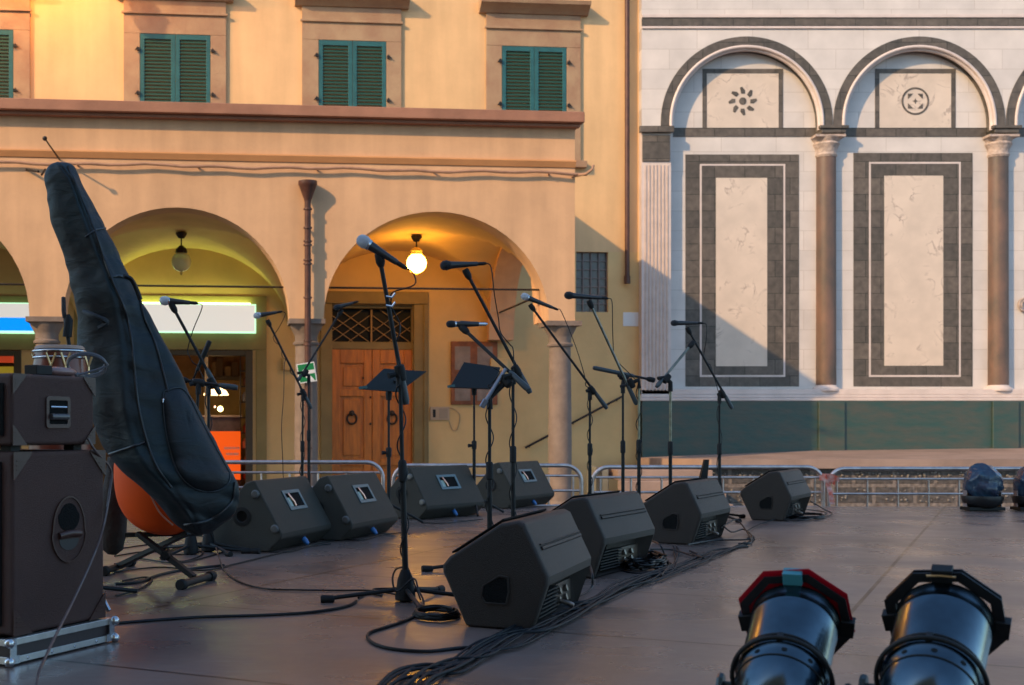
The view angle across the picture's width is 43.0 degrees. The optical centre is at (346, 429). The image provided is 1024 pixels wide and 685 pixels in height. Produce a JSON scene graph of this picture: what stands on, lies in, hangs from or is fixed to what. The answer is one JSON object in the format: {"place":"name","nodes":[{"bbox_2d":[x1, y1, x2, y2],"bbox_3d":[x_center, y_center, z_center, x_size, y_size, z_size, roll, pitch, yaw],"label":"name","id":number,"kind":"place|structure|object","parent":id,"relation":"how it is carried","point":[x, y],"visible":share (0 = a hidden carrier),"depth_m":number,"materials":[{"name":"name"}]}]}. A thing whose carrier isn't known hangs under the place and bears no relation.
{"place":"outdoors","nodes":[
{"label":"outdoors","id":0,"kind":"place"},
{"bbox_2d":[637,0,1023,456],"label":"church","id":1,"kind":"structure","parent":0,"point":[831,224],"depth_m":23.28,"materials":[{"name":"white stone"}]},
{"bbox_2d":[641,448,1023,468],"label":"church terrace","id":2,"kind":"structure","parent":0,"point":[1006,457],"depth_m":20.11,"materials":[{"name":"stone"}]},
{"label":"ground","id":3,"kind":"structure","parent":0,"visible":0},
{"bbox_2d":[225,460,384,489],"bbox_3d":[-0.693,0.856,12.450,2.130,1.118,0.500,0,0,0],"label":"crowd barrier","id":4,"kind":"object","parent":3,"relation":"on","point":[380,471],"visible":0.36,"depth_m":12.44,"materials":[{"name":"metal"}]},
{"bbox_2d":[0,0,638,503],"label":"arcaded building","id":5,"kind":"structure","parent":3,"relation":"on","point":[274,154],"depth_m":22.47,"materials":[{"name":"beige paint"}]},
{"bbox_2d":[0,350,20,448],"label":"shop window","id":6,"kind":"structure","parent":5,"relation":"in","point":[16,353],"depth_m":22.22,"materials":[{"name":"brown"}]},
{"bbox_2d":[0,0,31,97],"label":"window","id":7,"kind":"structure","parent":5,"relation":"in","point":[14,14],"depth_m":22.19,"materials":[{"name":"stone"}]},
{"bbox_2d":[0,303,34,333],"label":"shop sign","id":8,"kind":"object","parent":5,"relation":"attached to","point":[12,318],"depth_m":22.06,"materials":[{"name":"blue"}]},
{"bbox_2d":[122,0,233,102],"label":"window","id":9,"kind":"structure","parent":5,"relation":"in","point":[196,21],"depth_m":22.46,"materials":[{"name":"stone"}]},
{"bbox_2d":[171,232,190,274],"bbox_3d":[-2.664,-2.839,20.622,0.318,0.695,0.318,0,0,-5],"label":"hanging lantern","id":10,"kind":"object","parent":5,"relation":"hanging from","point":[181,261],"visible":1,"depth_m":20.53,"materials":[{"name":"glass"}]},
{"bbox_2d":[142,302,255,333],"bbox_3d":[-3.021,-1.960,22.390,2.862,0.524,0.149,0,0,-5],"label":"shop sign","id":11,"kind":"object","parent":5,"relation":"attached to","point":[226,318],"visible":0.48,"depth_m":22.37,"materials":[{"name":"grey"}]},
{"bbox_2d":[169,350,252,482],"bbox_3d":[-3.159,-0.052,22.498,3.009,2.705,0.090,0,0,-5],"label":"shop window","id":12,"kind":"structure","parent":5,"relation":"in","point":[248,354],"depth_m":22.60,"materials":[{"name":"brown"}]},
{"bbox_2d":[200,358,239,379],"bbox_3d":[-2.525,-1.205,25.532,0.789,0.426,0.350,0,0,-5],"label":"back shelf","id":13,"kind":"object","parent":5,"relation":"attached to","point":[217,370],"visible":0.82,"depth_m":25.41,"materials":[{"name":"brown"}]},
{"bbox_2d":[202,415,241,490],"bbox_3d":[-2.618,0.564,24.393,1.240,1.672,0.600,0,0,-5],"label":"shop counter","id":14,"kind":"object","parent":5,"relation":"on","point":[225,422],"visible":0.16,"depth_m":24.17,"materials":[{"name":"brown"}]},
{"bbox_2d":[210,431,240,479],"bbox_3d":[-2.201,0.460,22.779,0.623,0.862,0.014,0,0,-5],"label":"orange poster","id":15,"kind":"object","parent":5,"relation":"attached to","point":[228,443],"visible":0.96,"depth_m":22.79,"materials":[{"name":"orange paper"}]},
{"bbox_2d":[240,356,244,489],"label":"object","id":16,"kind":"object","parent":5,"relation":"on","point":[243,401],"visible":0.26,"depth_m":23.04,"materials":[{"name":"brown"}]},
{"bbox_2d":[296,362,316,383],"bbox_3d":[-0.571,-0.814,18.261,0.301,0.317,0.011,0,0,-5],"label":"exit arrow sign","id":17,"kind":"object","parent":5,"relation":"attached to","point":[310,369],"visible":0.6,"depth_m":18.26,"materials":[{"name":"green"}]},
{"bbox_2d":[295,0,409,106],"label":"window","id":18,"kind":"structure","parent":5,"relation":"in","point":[327,24],"depth_m":22.74,"materials":[{"name":"stone"}]},
{"bbox_2d":[320,291,428,492],"bbox_3d":[0.483,-0.517,22.886,1.934,3.874,0.410,0,0,-5],"label":"door","id":19,"kind":"structure","parent":5,"relation":"in","point":[359,345],"depth_m":22.87,"materials":[{"name":"brown wood"}]},
{"bbox_2d":[407,235,425,275],"bbox_3d":[1.145,-2.850,20.985,0.318,0.674,0.318,0,0,-5],"label":"hanging lantern","id":20,"kind":"object","parent":5,"relation":"hanging from","point":[416,262],"visible":0.96,"depth_m":20.90,"materials":[{"name":"glass"}]},
{"bbox_2d":[430,407,448,419],"bbox_3d":[1.665,-0.292,22.926,0.348,0.240,0.033,0,0,-6],"label":"intercom","id":21,"kind":"object","parent":5,"relation":"attached to","point":[439,413],"visible":1,"depth_m":22.91,"materials":[{"name":"beige"}]},
{"bbox_2d":[451,341,497,404],"bbox_3d":[2.289,-1.017,22.974,0.846,1.134,0.055,0,0,-5],"label":"notice board","id":22,"kind":"object","parent":5,"relation":"attached to","point":[462,352],"visible":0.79,"depth_m":22.94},
{"bbox_2d":[479,0,590,167],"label":"window","id":23,"kind":"structure","parent":5,"relation":"in","point":[520,27],"depth_m":23.06,"materials":[{"name":"stone"}]},
{"bbox_2d":[525,396,621,448],"bbox_3d":[4.105,-0.141,23.128,1.818,0.970,0.104,0,0,-5],"label":"handrail","id":24,"kind":"object","parent":5,"relation":"attached to","point":[576,420],"visible":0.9,"depth_m":23.10,"materials":[{"name":"metal"}]},
{"bbox_2d":[576,252,606,311],"bbox_3d":[4.439,-2.679,23.308,0.616,1.110,0.081,0,0,-5],"label":"grated window","id":25,"kind":"structure","parent":5,"relation":"in","point":[591,267],"depth_m":23.30,"materials":[{"name":"grey glass"}]},
{"bbox_2d":[391,463,583,506],"bbox_3d":[1.367,0.871,12.450,1.871,1.087,0.500,0,0,0],"label":"crowd barrier","id":26,"kind":"object","parent":3,"relation":"on","point":[578,474],"visible":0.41,"depth_m":12.44,"materials":[{"name":"metal"}]},
{"bbox_2d":[587,466,732,505],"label":"stone steps","id":27,"kind":"structure","parent":3,"relation":"on","point":[650,484],"depth_m":19.10,"materials":[{"name":"stone"}]},
{"bbox_2d":[592,465,824,506],"bbox_3d":[3.509,0.879,12.450,2.286,1.072,0.500,0,0,0],"label":"crowd barrier","id":28,"kind":"object","parent":3,"relation":"on","point":[661,478],"visible":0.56,"depth_m":12.44,"materials":[{"name":"metal"}]},
{"bbox_2d":[819,473,839,503],"bbox_3d":[4.660,0.571,12.355,0.175,0.297,0.070,0,0,0],"label":"barrier tape","id":29,"kind":"object","parent":28,"relation":"attached to","point":[828,478],"visible":1,"depth_m":12.33,"materials":[{"name":"plastic"}]},
{"bbox_2d":[708,469,1017,506],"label":"retaining wall","id":30,"kind":"structure","parent":3,"relation":"on","point":[889,486],"depth_m":19.30,"materials":[{"name":"grey"}]},
{"bbox_2d":[826,467,1020,506],"bbox_3d":[5.805,0.887,12.450,2.281,1.056,0.500,0,0,0],"label":"crowd barrier","id":31,"kind":"object","parent":3,"relation":"on","point":[839,469],"visible":0.45,"depth_m":12.44,"materials":[{"name":"metal"}]},
{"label":"stage legs","id":32,"kind":"structure","parent":0,"visible":0},
{"bbox_2d":[0,507,1023,684],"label":"stage floor","id":33,"kind":"structure","parent":32,"relation":"on","point":[682,628],"depth_m":4.96,"materials":[{"name":"grey wood"}]},
{"bbox_2d":[0,616,119,667],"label":"flight case tray","id":34,"kind":"object","parent":33,"relation":"on","point":[33,645],"visible":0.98,"depth_m":3.98,"materials":[{"name":"metal"}]},
{"bbox_2d":[0,449,105,636],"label":"bass cabinet","id":35,"kind":"object","parent":34,"relation":"on","point":[51,511],"visible":0.98,"depth_m":3.97,"materials":[{"name":"black"}]},
{"bbox_2d":[0,373,95,450],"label":"amplifier head","id":36,"kind":"object","parent":35,"relation":"on","point":[35,409],"visible":1,"depth_m":3.96},
{"bbox_2d":[25,365,51,374],"bbox_3d":[-0.967,-0.187,4.017,0.050,0.030,0.076,0,0,27],"label":"foot pedal box","id":37,"kind":"object","parent":36,"relation":"on","point":[39,369],"visible":0.86,"depth_m":3.99,"materials":[{"name":"black rubber"}]},
{"bbox_2d":[52,367,76,375],"bbox_3d":[-0.919,-0.186,4.102,0.056,0.030,0.131,0,0,27],"label":"cable adapter","id":38,"kind":"object","parent":36,"relation":"on","point":[60,371],"visible":0.8,"depth_m":4.08,"materials":[{"name":"grey plastic"}]},
{"bbox_2d":[66,352,108,377],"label":"cable","id":39,"kind":"object","parent":36,"relation":"on","point":[102,369],"visible":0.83,"depth_m":4.21,"materials":[{"name":"grey plastic"}]},
{"bbox_2d":[35,438,112,684],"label":"cable","id":40,"kind":"object","parent":35,"relation":"attached to","point":[82,579],"visible":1,"depth_m":4.00,"materials":[{"name":"grey plastic"}]},
{"bbox_2d":[28,344,111,611],"bbox_3d":[-1.121,0.184,5.062,0.450,1.023,0.392,0,0,0],"label":"conga drum","id":41,"kind":"object","parent":33,"relation":"on","point":[54,355],"visible":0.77,"depth_m":4.91,"materials":[{"name":"brown"}]},
{"bbox_2d":[61,296,136,592],"bbox_3d":[-1.115,0.071,5.291,0.442,1.258,0.384,0,0,0],"label":"microphone stand","id":42,"kind":"object","parent":33,"relation":"on","point":[68,327],"visible":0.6,"depth_m":5.34,"materials":[{"name":"black paint"}]},
{"bbox_2d":[115,576,152,596],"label":"cable","id":43,"kind":"object","parent":33,"relation":"on","point":[142,587],"visible":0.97,"depth_m":5.81,"materials":[{"name":"black plastic"}]},
{"bbox_2d":[103,463,216,589],"bbox_3d":[-0.912,0.412,6.083,1.003,0.580,0.475,0,0,45],"label":"orange tub chair","id":44,"kind":"object","parent":33,"relation":"on","point":[140,508],"visible":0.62,"depth_m":5.88,"materials":[{"name":"plastic"}]},
{"bbox_2d":[103,457,126,554],"bbox_3d":[-1.143,0.376,6.299,0.149,0.481,0.146,0,0,0],"label":"cloth bag","id":45,"kind":"object","parent":44,"relation":"hanging from","point":[115,531],"visible":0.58,"depth_m":6.24,"materials":[{"name":"grey"}]},
{"bbox_2d":[44,162,239,534],"bbox_3d":[-0.896,-0.357,5.599,0.853,1.635,0.358,0,0,0],"label":"double bass bag","id":46,"kind":"object","parent":44,"relation":"on","point":[158,442],"visible":0.98,"depth_m":5.51,"materials":[{"name":"fabric"}]},
{"bbox_2d":[115,564,224,585],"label":"cable","id":47,"kind":"object","parent":33,"relation":"on","point":[158,575],"visible":0.86,"depth_m":6.14,"materials":[{"name":"black plastic"}]},
{"bbox_2d":[160,377,250,559],"bbox_3d":[-0.821,0.202,7.153,0.561,1.005,0.588,0,0,0],"label":"microphone stand","id":48,"kind":"object","parent":33,"relation":"on","point":[190,546],"visible":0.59,"depth_m":7.17,"materials":[{"name":"black paint"}]},
{"bbox_2d":[192,340,211,379],"bbox_3d":[-0.847,-0.390,7.418,0.116,0.267,0.167,0,0,0],"label":"microphone","id":49,"kind":"object","parent":48,"relation":"attached to","point":[206,349],"visible":0.81,"depth_m":7.48,"materials":[{"name":"black paint"}]},
{"bbox_2d":[163,303,260,556],"bbox_3d":[-0.805,-0.011,7.290,0.618,1.431,0.250,0,0,33],"label":"microphone stand","id":50,"kind":"object","parent":33,"relation":"on","point":[207,539],"visible":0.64,"depth_m":7.31,"materials":[{"name":"black paint"}]},
{"bbox_2d":[159,296,197,304],"bbox_3d":[-0.957,-0.734,7.286,0.221,0.055,0.055,0,0,0],"label":"microphone","id":51,"kind":"object","parent":50,"relation":"attached to","point":[164,300],"visible":1,"depth_m":7.27,"materials":[{"name":"grey"}]},
{"bbox_2d":[187,303,218,550],"bbox_3d":[-0.822,-0.017,7.320,0.186,1.412,0.076,0,0,0],"label":"cable","id":52,"kind":"object","parent":51,"relation":"hanging from","point":[204,379],"visible":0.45,"depth_m":7.32,"materials":[{"name":"black plastic"}]},
{"bbox_2d":[119,600,356,623],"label":"cable","id":53,"kind":"object","parent":33,"relation":"on","point":[237,615],"visible":0.89,"depth_m":4.77,"materials":[{"name":"black plastic"}]},
{"bbox_2d":[114,535,367,572],"bbox_3d":[-0.347,0.694,7.257,0.355,0.008,2.541,0,0,30],"label":"cable","id":54,"kind":"object","parent":33,"relation":"on","point":[225,565],"visible":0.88,"depth_m":6.50,"materials":[{"name":"black plastic"}]},
{"bbox_2d":[213,476,330,551],"bbox_3d":[-0.455,0.494,7.698,0.490,0.408,0.815,0,0,20],"label":"stage wedge","id":55,"kind":"object","parent":33,"relation":"on","point":[275,514],"visible":0.98,"depth_m":7.38,"materials":[{"name":"black plastic"}]},
{"bbox_2d":[266,319,312,475],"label":"microphone stand","id":56,"kind":"object","parent":33,"relation":"on","point":[305,398],"visible":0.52,"depth_m":10.36,"materials":[{"name":"black paint"}]},
{"bbox_2d":[215,547,394,594],"bbox_3d":[-0.405,0.669,6.041,0.404,0.065,1.863,0,0,-31],"label":"cable","id":57,"kind":"object","parent":33,"relation":"on","point":[232,577],"visible":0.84,"depth_m":5.55,"materials":[{"name":"black plastic"}]},
{"bbox_2d":[297,309,342,482],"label":"microphone stand","id":58,"kind":"object","parent":33,"relation":"on","point":[304,372],"visible":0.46,"depth_m":10.90,"materials":[{"name":"black paint"}]},
{"bbox_2d":[312,472,397,540],"bbox_3d":[-0.025,0.494,8.442,0.490,0.408,0.815,0,0,24],"label":"stage wedge","id":59,"kind":"object","parent":33,"relation":"on","point":[354,505],"visible":0.77,"depth_m":8.21,"materials":[{"name":"black plastic"}]},
{"bbox_2d":[320,254,453,612],"bbox_3d":[0.280,-0.008,5.155,0.630,1.423,0.490,0,0,-33],"label":"microphone stand","id":60,"kind":"object","parent":33,"relation":"on","point":[406,593],"visible":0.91,"depth_m":5.20,"materials":[{"name":"black paint"}]},
{"bbox_2d":[356,234,407,269],"bbox_3d":[0.142,-0.715,5.157,0.207,0.143,0.055,0,0,0],"label":"microphone","id":61,"kind":"object","parent":60,"relation":"attached to","point":[365,242],"visible":1,"depth_m":5.14,"materials":[{"name":"grey"}]},
{"bbox_2d":[390,268,420,599],"bbox_3d":[0.245,0.018,5.194,0.127,1.343,0.079,0,0,24],"label":"cable","id":62,"kind":"object","parent":61,"relation":"hanging from","point":[405,420],"visible":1,"depth_m":5.20,"materials":[{"name":"black plastic"}]},
{"bbox_2d":[392,567,424,605],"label":"cable","id":63,"kind":"object","parent":60,"relation":"hanging from","point":[404,585],"visible":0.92,"depth_m":5.15,"materials":[{"name":"black plastic"}]},
{"bbox_2d":[359,369,426,522],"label":"music stand","id":64,"kind":"object","parent":33,"relation":"on","point":[381,381],"visible":0.76,"depth_m":9.37,"materials":[{"name":"black paint"}]},
{"bbox_2d":[366,615,471,652],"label":"cable","id":65,"kind":"object","parent":33,"relation":"on","point":[372,642],"visible":0.93,"depth_m":4.07,"materials":[{"name":"black plastic"}]},
{"bbox_2d":[386,465,483,518],"bbox_3d":[0.691,0.494,10.338,0.490,0.408,0.815,0,0,40],"label":"stage wedge","id":66,"kind":"object","parent":33,"relation":"on","point":[441,491],"visible":0.88,"depth_m":10.13,"materials":[{"name":"black plastic"}]},
{"bbox_2d":[412,605,460,620],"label":"cable","id":67,"kind":"object","parent":33,"relation":"on","point":[453,613],"visible":1,"depth_m":4.72,"materials":[{"name":"black plastic"}]},
{"bbox_2d":[447,362,503,515],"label":"music stand","id":68,"kind":"object","parent":33,"relation":"on","point":[473,377],"visible":0.77,"depth_m":10.55,"materials":[{"name":"black paint"}]},
{"bbox_2d":[421,325,530,571],"bbox_3d":[0.656,0.080,6.391,0.577,1.248,0.605,0,0,0],"label":"microphone stand","id":69,"kind":"object","parent":33,"relation":"on","point":[503,379],"visible":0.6,"depth_m":6.35,"materials":[{"name":"black paint"}]},
{"bbox_2d":[446,320,487,327],"bbox_3d":[0.616,-0.541,6.564,0.213,0.038,0.038,0,0,0],"label":"microphone","id":70,"kind":"object","parent":69,"relation":"attached to","point":[450,324],"visible":1,"depth_m":6.55,"materials":[{"name":"grey"}]},
{"bbox_2d":[485,367,499,524],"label":"cable","id":71,"kind":"object","parent":69,"relation":"attached to","point":[492,440],"visible":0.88,"depth_m":6.36,"materials":[{"name":"black plastic"}]},
{"bbox_2d":[462,268,531,516],"bbox_3d":[0.828,-0.078,6.879,0.517,1.564,0.597,0,0,40],"label":"microphone stand","id":72,"kind":"object","parent":33,"relation":"on","point":[468,276],"visible":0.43,"depth_m":6.82,"materials":[{"name":"black paint"}]},
{"bbox_2d":[440,260,485,270],"bbox_3d":[0.617,-0.870,6.779,0.246,0.055,0.055,0,0,0],"label":"microphone","id":73,"kind":"object","parent":72,"relation":"attached to","point":[446,265],"visible":1,"depth_m":6.77,"materials":[{"name":"grey"}]},
{"bbox_2d":[486,263,516,514],"bbox_3d":[0.843,-0.097,6.813,0.216,1.572,0.076,0,0,0],"label":"cable","id":74,"kind":"object","parent":73,"relation":"hanging from","point":[512,381],"visible":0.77,"depth_m":6.82,"materials":[{"name":"black plastic"}]},
{"bbox_2d":[477,461,553,508],"bbox_3d":[1.517,0.494,11.728,0.490,0.408,0.815,0,0,34],"label":"stage wedge","id":75,"kind":"object","parent":33,"relation":"on","point":[533,487],"visible":0.8,"depth_m":11.48,"materials":[{"name":"black plastic"}]},
{"bbox_2d":[443,508,590,628],"bbox_3d":[0.656,0.506,4.830,0.393,0.383,0.745,0,0,22],"label":"floor monitor","id":76,"kind":"object","parent":33,"relation":"on","point":[528,570],"visible":0.96,"depth_m":4.52,"materials":[{"name":"black plastic"}]},
{"bbox_2d":[377,562,671,684],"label":"cable","id":77,"kind":"object","parent":33,"relation":"on","point":[386,677],"visible":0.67,"depth_m":4.11,"materials":[{"name":"black plastic"}]},
{"bbox_2d":[382,546,678,684],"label":"cable","id":78,"kind":"object","parent":33,"relation":"on","point":[398,673],"visible":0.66,"depth_m":4.01,"materials":[{"name":"black plastic"}]},
{"bbox_2d":[403,557,672,684],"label":"cable","id":79,"kind":"object","parent":33,"relation":"on","point":[501,645],"visible":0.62,"depth_m":4.08,"materials":[{"name":"black plastic"}]},
{"bbox_2d":[405,568,674,684],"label":"cable","id":80,"kind":"object","parent":33,"relation":"on","point":[476,642],"visible":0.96,"depth_m":4.41,"materials":[{"name":"black plastic"}]},
{"bbox_2d":[388,550,697,684],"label":"cable","id":81,"kind":"object","parent":33,"relation":"on","point":[395,681],"visible":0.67,"depth_m":4.10,"materials":[{"name":"black plastic"}]},
{"bbox_2d":[423,545,676,684],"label":"cable","id":82,"kind":"object","parent":33,"relation":"on","point":[438,674],"visible":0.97,"depth_m":4.32,"materials":[{"name":"black plastic"}]},
{"bbox_2d":[528,303,607,493],"bbox_3d":[1.750,-0.110,9.306,0.657,1.628,0.572,0,0,-37],"label":"microphone stand","id":83,"kind":"object","parent":33,"relation":"on","point":[590,389],"visible":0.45,"depth_m":9.37,"materials":[{"name":"black paint"}]},
{"bbox_2d":[521,293,557,310],"bbox_3d":[1.407,-0.933,9.335,0.276,0.130,0.055,0,0,0],"label":"microphone","id":84,"kind":"object","parent":83,"relation":"attached to","point":[525,296],"visible":1,"depth_m":9.32,"materials":[{"name":"grey"}]},
{"bbox_2d":[559,309,592,493],"bbox_3d":[1.692,-0.098,9.370,0.309,1.574,0.078,0,0,0],"label":"cable","id":85,"kind":"object","parent":84,"relation":"hanging from","point":[588,399],"visible":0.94,"depth_m":9.37,"materials":[{"name":"black plastic"}]},
{"bbox_2d":[396,546,748,678],"bbox_3d":[1.111,0.691,5.336,0.168,0.018,5.192,0,0,28],"label":"cable","id":86,"kind":"object","parent":33,"relation":"on","point":[407,671],"visible":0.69,"depth_m":4.44,"materials":[{"name":"black plastic"}]},
{"bbox_2d":[415,544,746,684],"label":"cable","id":87,"kind":"object","parent":33,"relation":"on","point":[422,677],"visible":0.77,"depth_m":4.18,"materials":[{"name":"black plastic"}]},
{"bbox_2d":[409,536,753,684],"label":"cable","id":88,"kind":"object","parent":33,"relation":"on","point":[482,656],"visible":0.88,"depth_m":4.36,"materials":[{"name":"black plastic"}]},
{"bbox_2d":[418,541,745,684],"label":"cable","id":89,"kind":"object","parent":33,"relation":"on","point":[535,634],"visible":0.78,"depth_m":4.77,"materials":[{"name":"black plastic"}]},
{"bbox_2d":[428,537,754,684],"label":"cable","id":90,"kind":"object","parent":33,"relation":"on","point":[489,651],"visible":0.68,"depth_m":4.32,"materials":[{"name":"black plastic"}]},
{"bbox_2d":[553,490,654,577],"bbox_3d":[1.231,0.506,6.385,0.393,0.383,0.745,0,0,32],"label":"floor monitor","id":91,"kind":"object","parent":33,"relation":"on","point":[616,528],"visible":0.6,"depth_m":6.20,"materials":[{"name":"black plastic"}]},
{"bbox_2d":[587,299,641,496],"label":"microphone stand","id":92,"kind":"object","parent":33,"relation":"on","point":[629,385],"visible":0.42,"depth_m":8.65,"materials":[{"name":"black paint"}]},
{"bbox_2d":[564,291,607,299],"bbox_3d":[1.611,-0.903,8.610,0.297,0.057,0.055,0,0,0],"label":"microphone","id":93,"kind":"object","parent":92,"relation":"attached to","point":[569,295],"visible":1,"depth_m":8.60,"materials":[{"name":"grey"}]},
{"bbox_2d":[608,298,641,490],"bbox_3d":[1.897,-0.099,8.644,0.286,1.576,0.076,0,0,0],"label":"cable","id":94,"kind":"object","parent":93,"relation":"hanging from","point":[636,393],"visible":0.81,"depth_m":8.64,"materials":[{"name":"black plastic"}]},
{"bbox_2d":[592,366,654,491],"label":"microphone stand","id":95,"kind":"object","parent":33,"relation":"on","point":[627,376],"visible":0.48,"depth_m":9.12,"materials":[{"name":"black paint"}]},
{"bbox_2d":[621,550,667,570],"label":"cable","id":96,"kind":"object","parent":33,"relation":"on","point":[656,562],"visible":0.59,"depth_m":6.36,"materials":[{"name":"black plastic"}]},
{"bbox_2d":[655,340,695,483],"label":"microphone stand","id":97,"kind":"object","parent":33,"relation":"on","point":[665,378],"visible":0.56,"depth_m":8.65,"materials":[{"name":"black paint"}]},
{"bbox_2d":[644,478,730,543],"bbox_3d":[2.160,0.506,8.153,0.393,0.383,0.745,0,0,30],"label":"floor monitor","id":98,"kind":"object","parent":33,"relation":"on","point":[687,511],"visible":0.97,"depth_m":7.86,"materials":[{"name":"black plastic"}]},
{"bbox_2d":[699,459,708,478],"bbox_3d":[3.073,0.355,11.025,0.087,0.197,0.050,0,0,0],"label":"leaning case lid","id":99,"kind":"object","parent":33,"relation":"on","point":[704,470],"visible":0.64,"depth_m":11.00,"materials":[{"name":"black paint"}]},
{"bbox_2d":[685,326,745,522],"bbox_3d":[2.868,-0.049,9.888,0.588,1.505,0.561,0,0,0],"label":"microphone stand","id":100,"kind":"object","parent":33,"relation":"on","point":[722,394],"visible":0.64,"depth_m":9.93,"materials":[{"name":"black paint"}]},
{"bbox_2d":[671,320,703,325],"bbox_3d":[2.635,-0.826,9.911,0.254,0.049,0.049,0,0,0],"label":"microphone","id":101,"kind":"object","parent":100,"relation":"attached to","point":[674,322],"visible":1,"depth_m":9.90,"materials":[{"name":"grey"}]},
{"bbox_2d":[687,524,752,544],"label":"cable","id":102,"kind":"object","parent":33,"relation":"on","point":[725,539],"visible":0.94,"depth_m":7.96,"materials":[{"name":"black plastic"}]},
{"bbox_2d":[740,468,810,520],"bbox_3d":[3.408,0.506,10.156,0.393,0.383,0.745,0,0,31],"label":"floor monitor","id":103,"kind":"object","parent":33,"relation":"on","point":[779,494],"visible":1,"depth_m":9.87,"materials":[{"name":"black plastic"}]},
{"bbox_2d":[716,568,855,684],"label":"stage lamp","id":104,"kind":"object","parent":33,"relation":"on","point":[797,625],"visible":1,"depth_m":2.95,"materials":[{"name":"black metal"}]},
{"bbox_2d":[788,512,825,518],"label":"cable","id":105,"kind":"object","parent":33,"relation":"on","point":[821,516],"visible":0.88,"depth_m":9.99,"materials":[{"name":"black plastic"}]},
{"bbox_2d":[858,564,1011,684],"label":"stage lamp","id":106,"kind":"object","parent":33,"relation":"on","point":[942,628],"visible":1,"depth_m":2.77,"materials":[{"name":"black metal"}]},
{"bbox_2d":[960,463,1005,510],"bbox_3d":[5.489,0.490,11.053,0.336,0.409,0.336,0,0,0],"label":"wrapped lamp","id":107,"kind":"object","parent":33,"relation":"on","point":[983,486],"visible":1,"depth_m":10.95,"materials":[{"name":"blue plastic"}]},
{"bbox_2d":[1010,466,1023,510],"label":"wrapped lamp","id":108,"kind":"object","parent":33,"relation":"on","point":[1017,497],"visible":1,"depth_m":11.02,"materials":[{"name":"blue plastic"}]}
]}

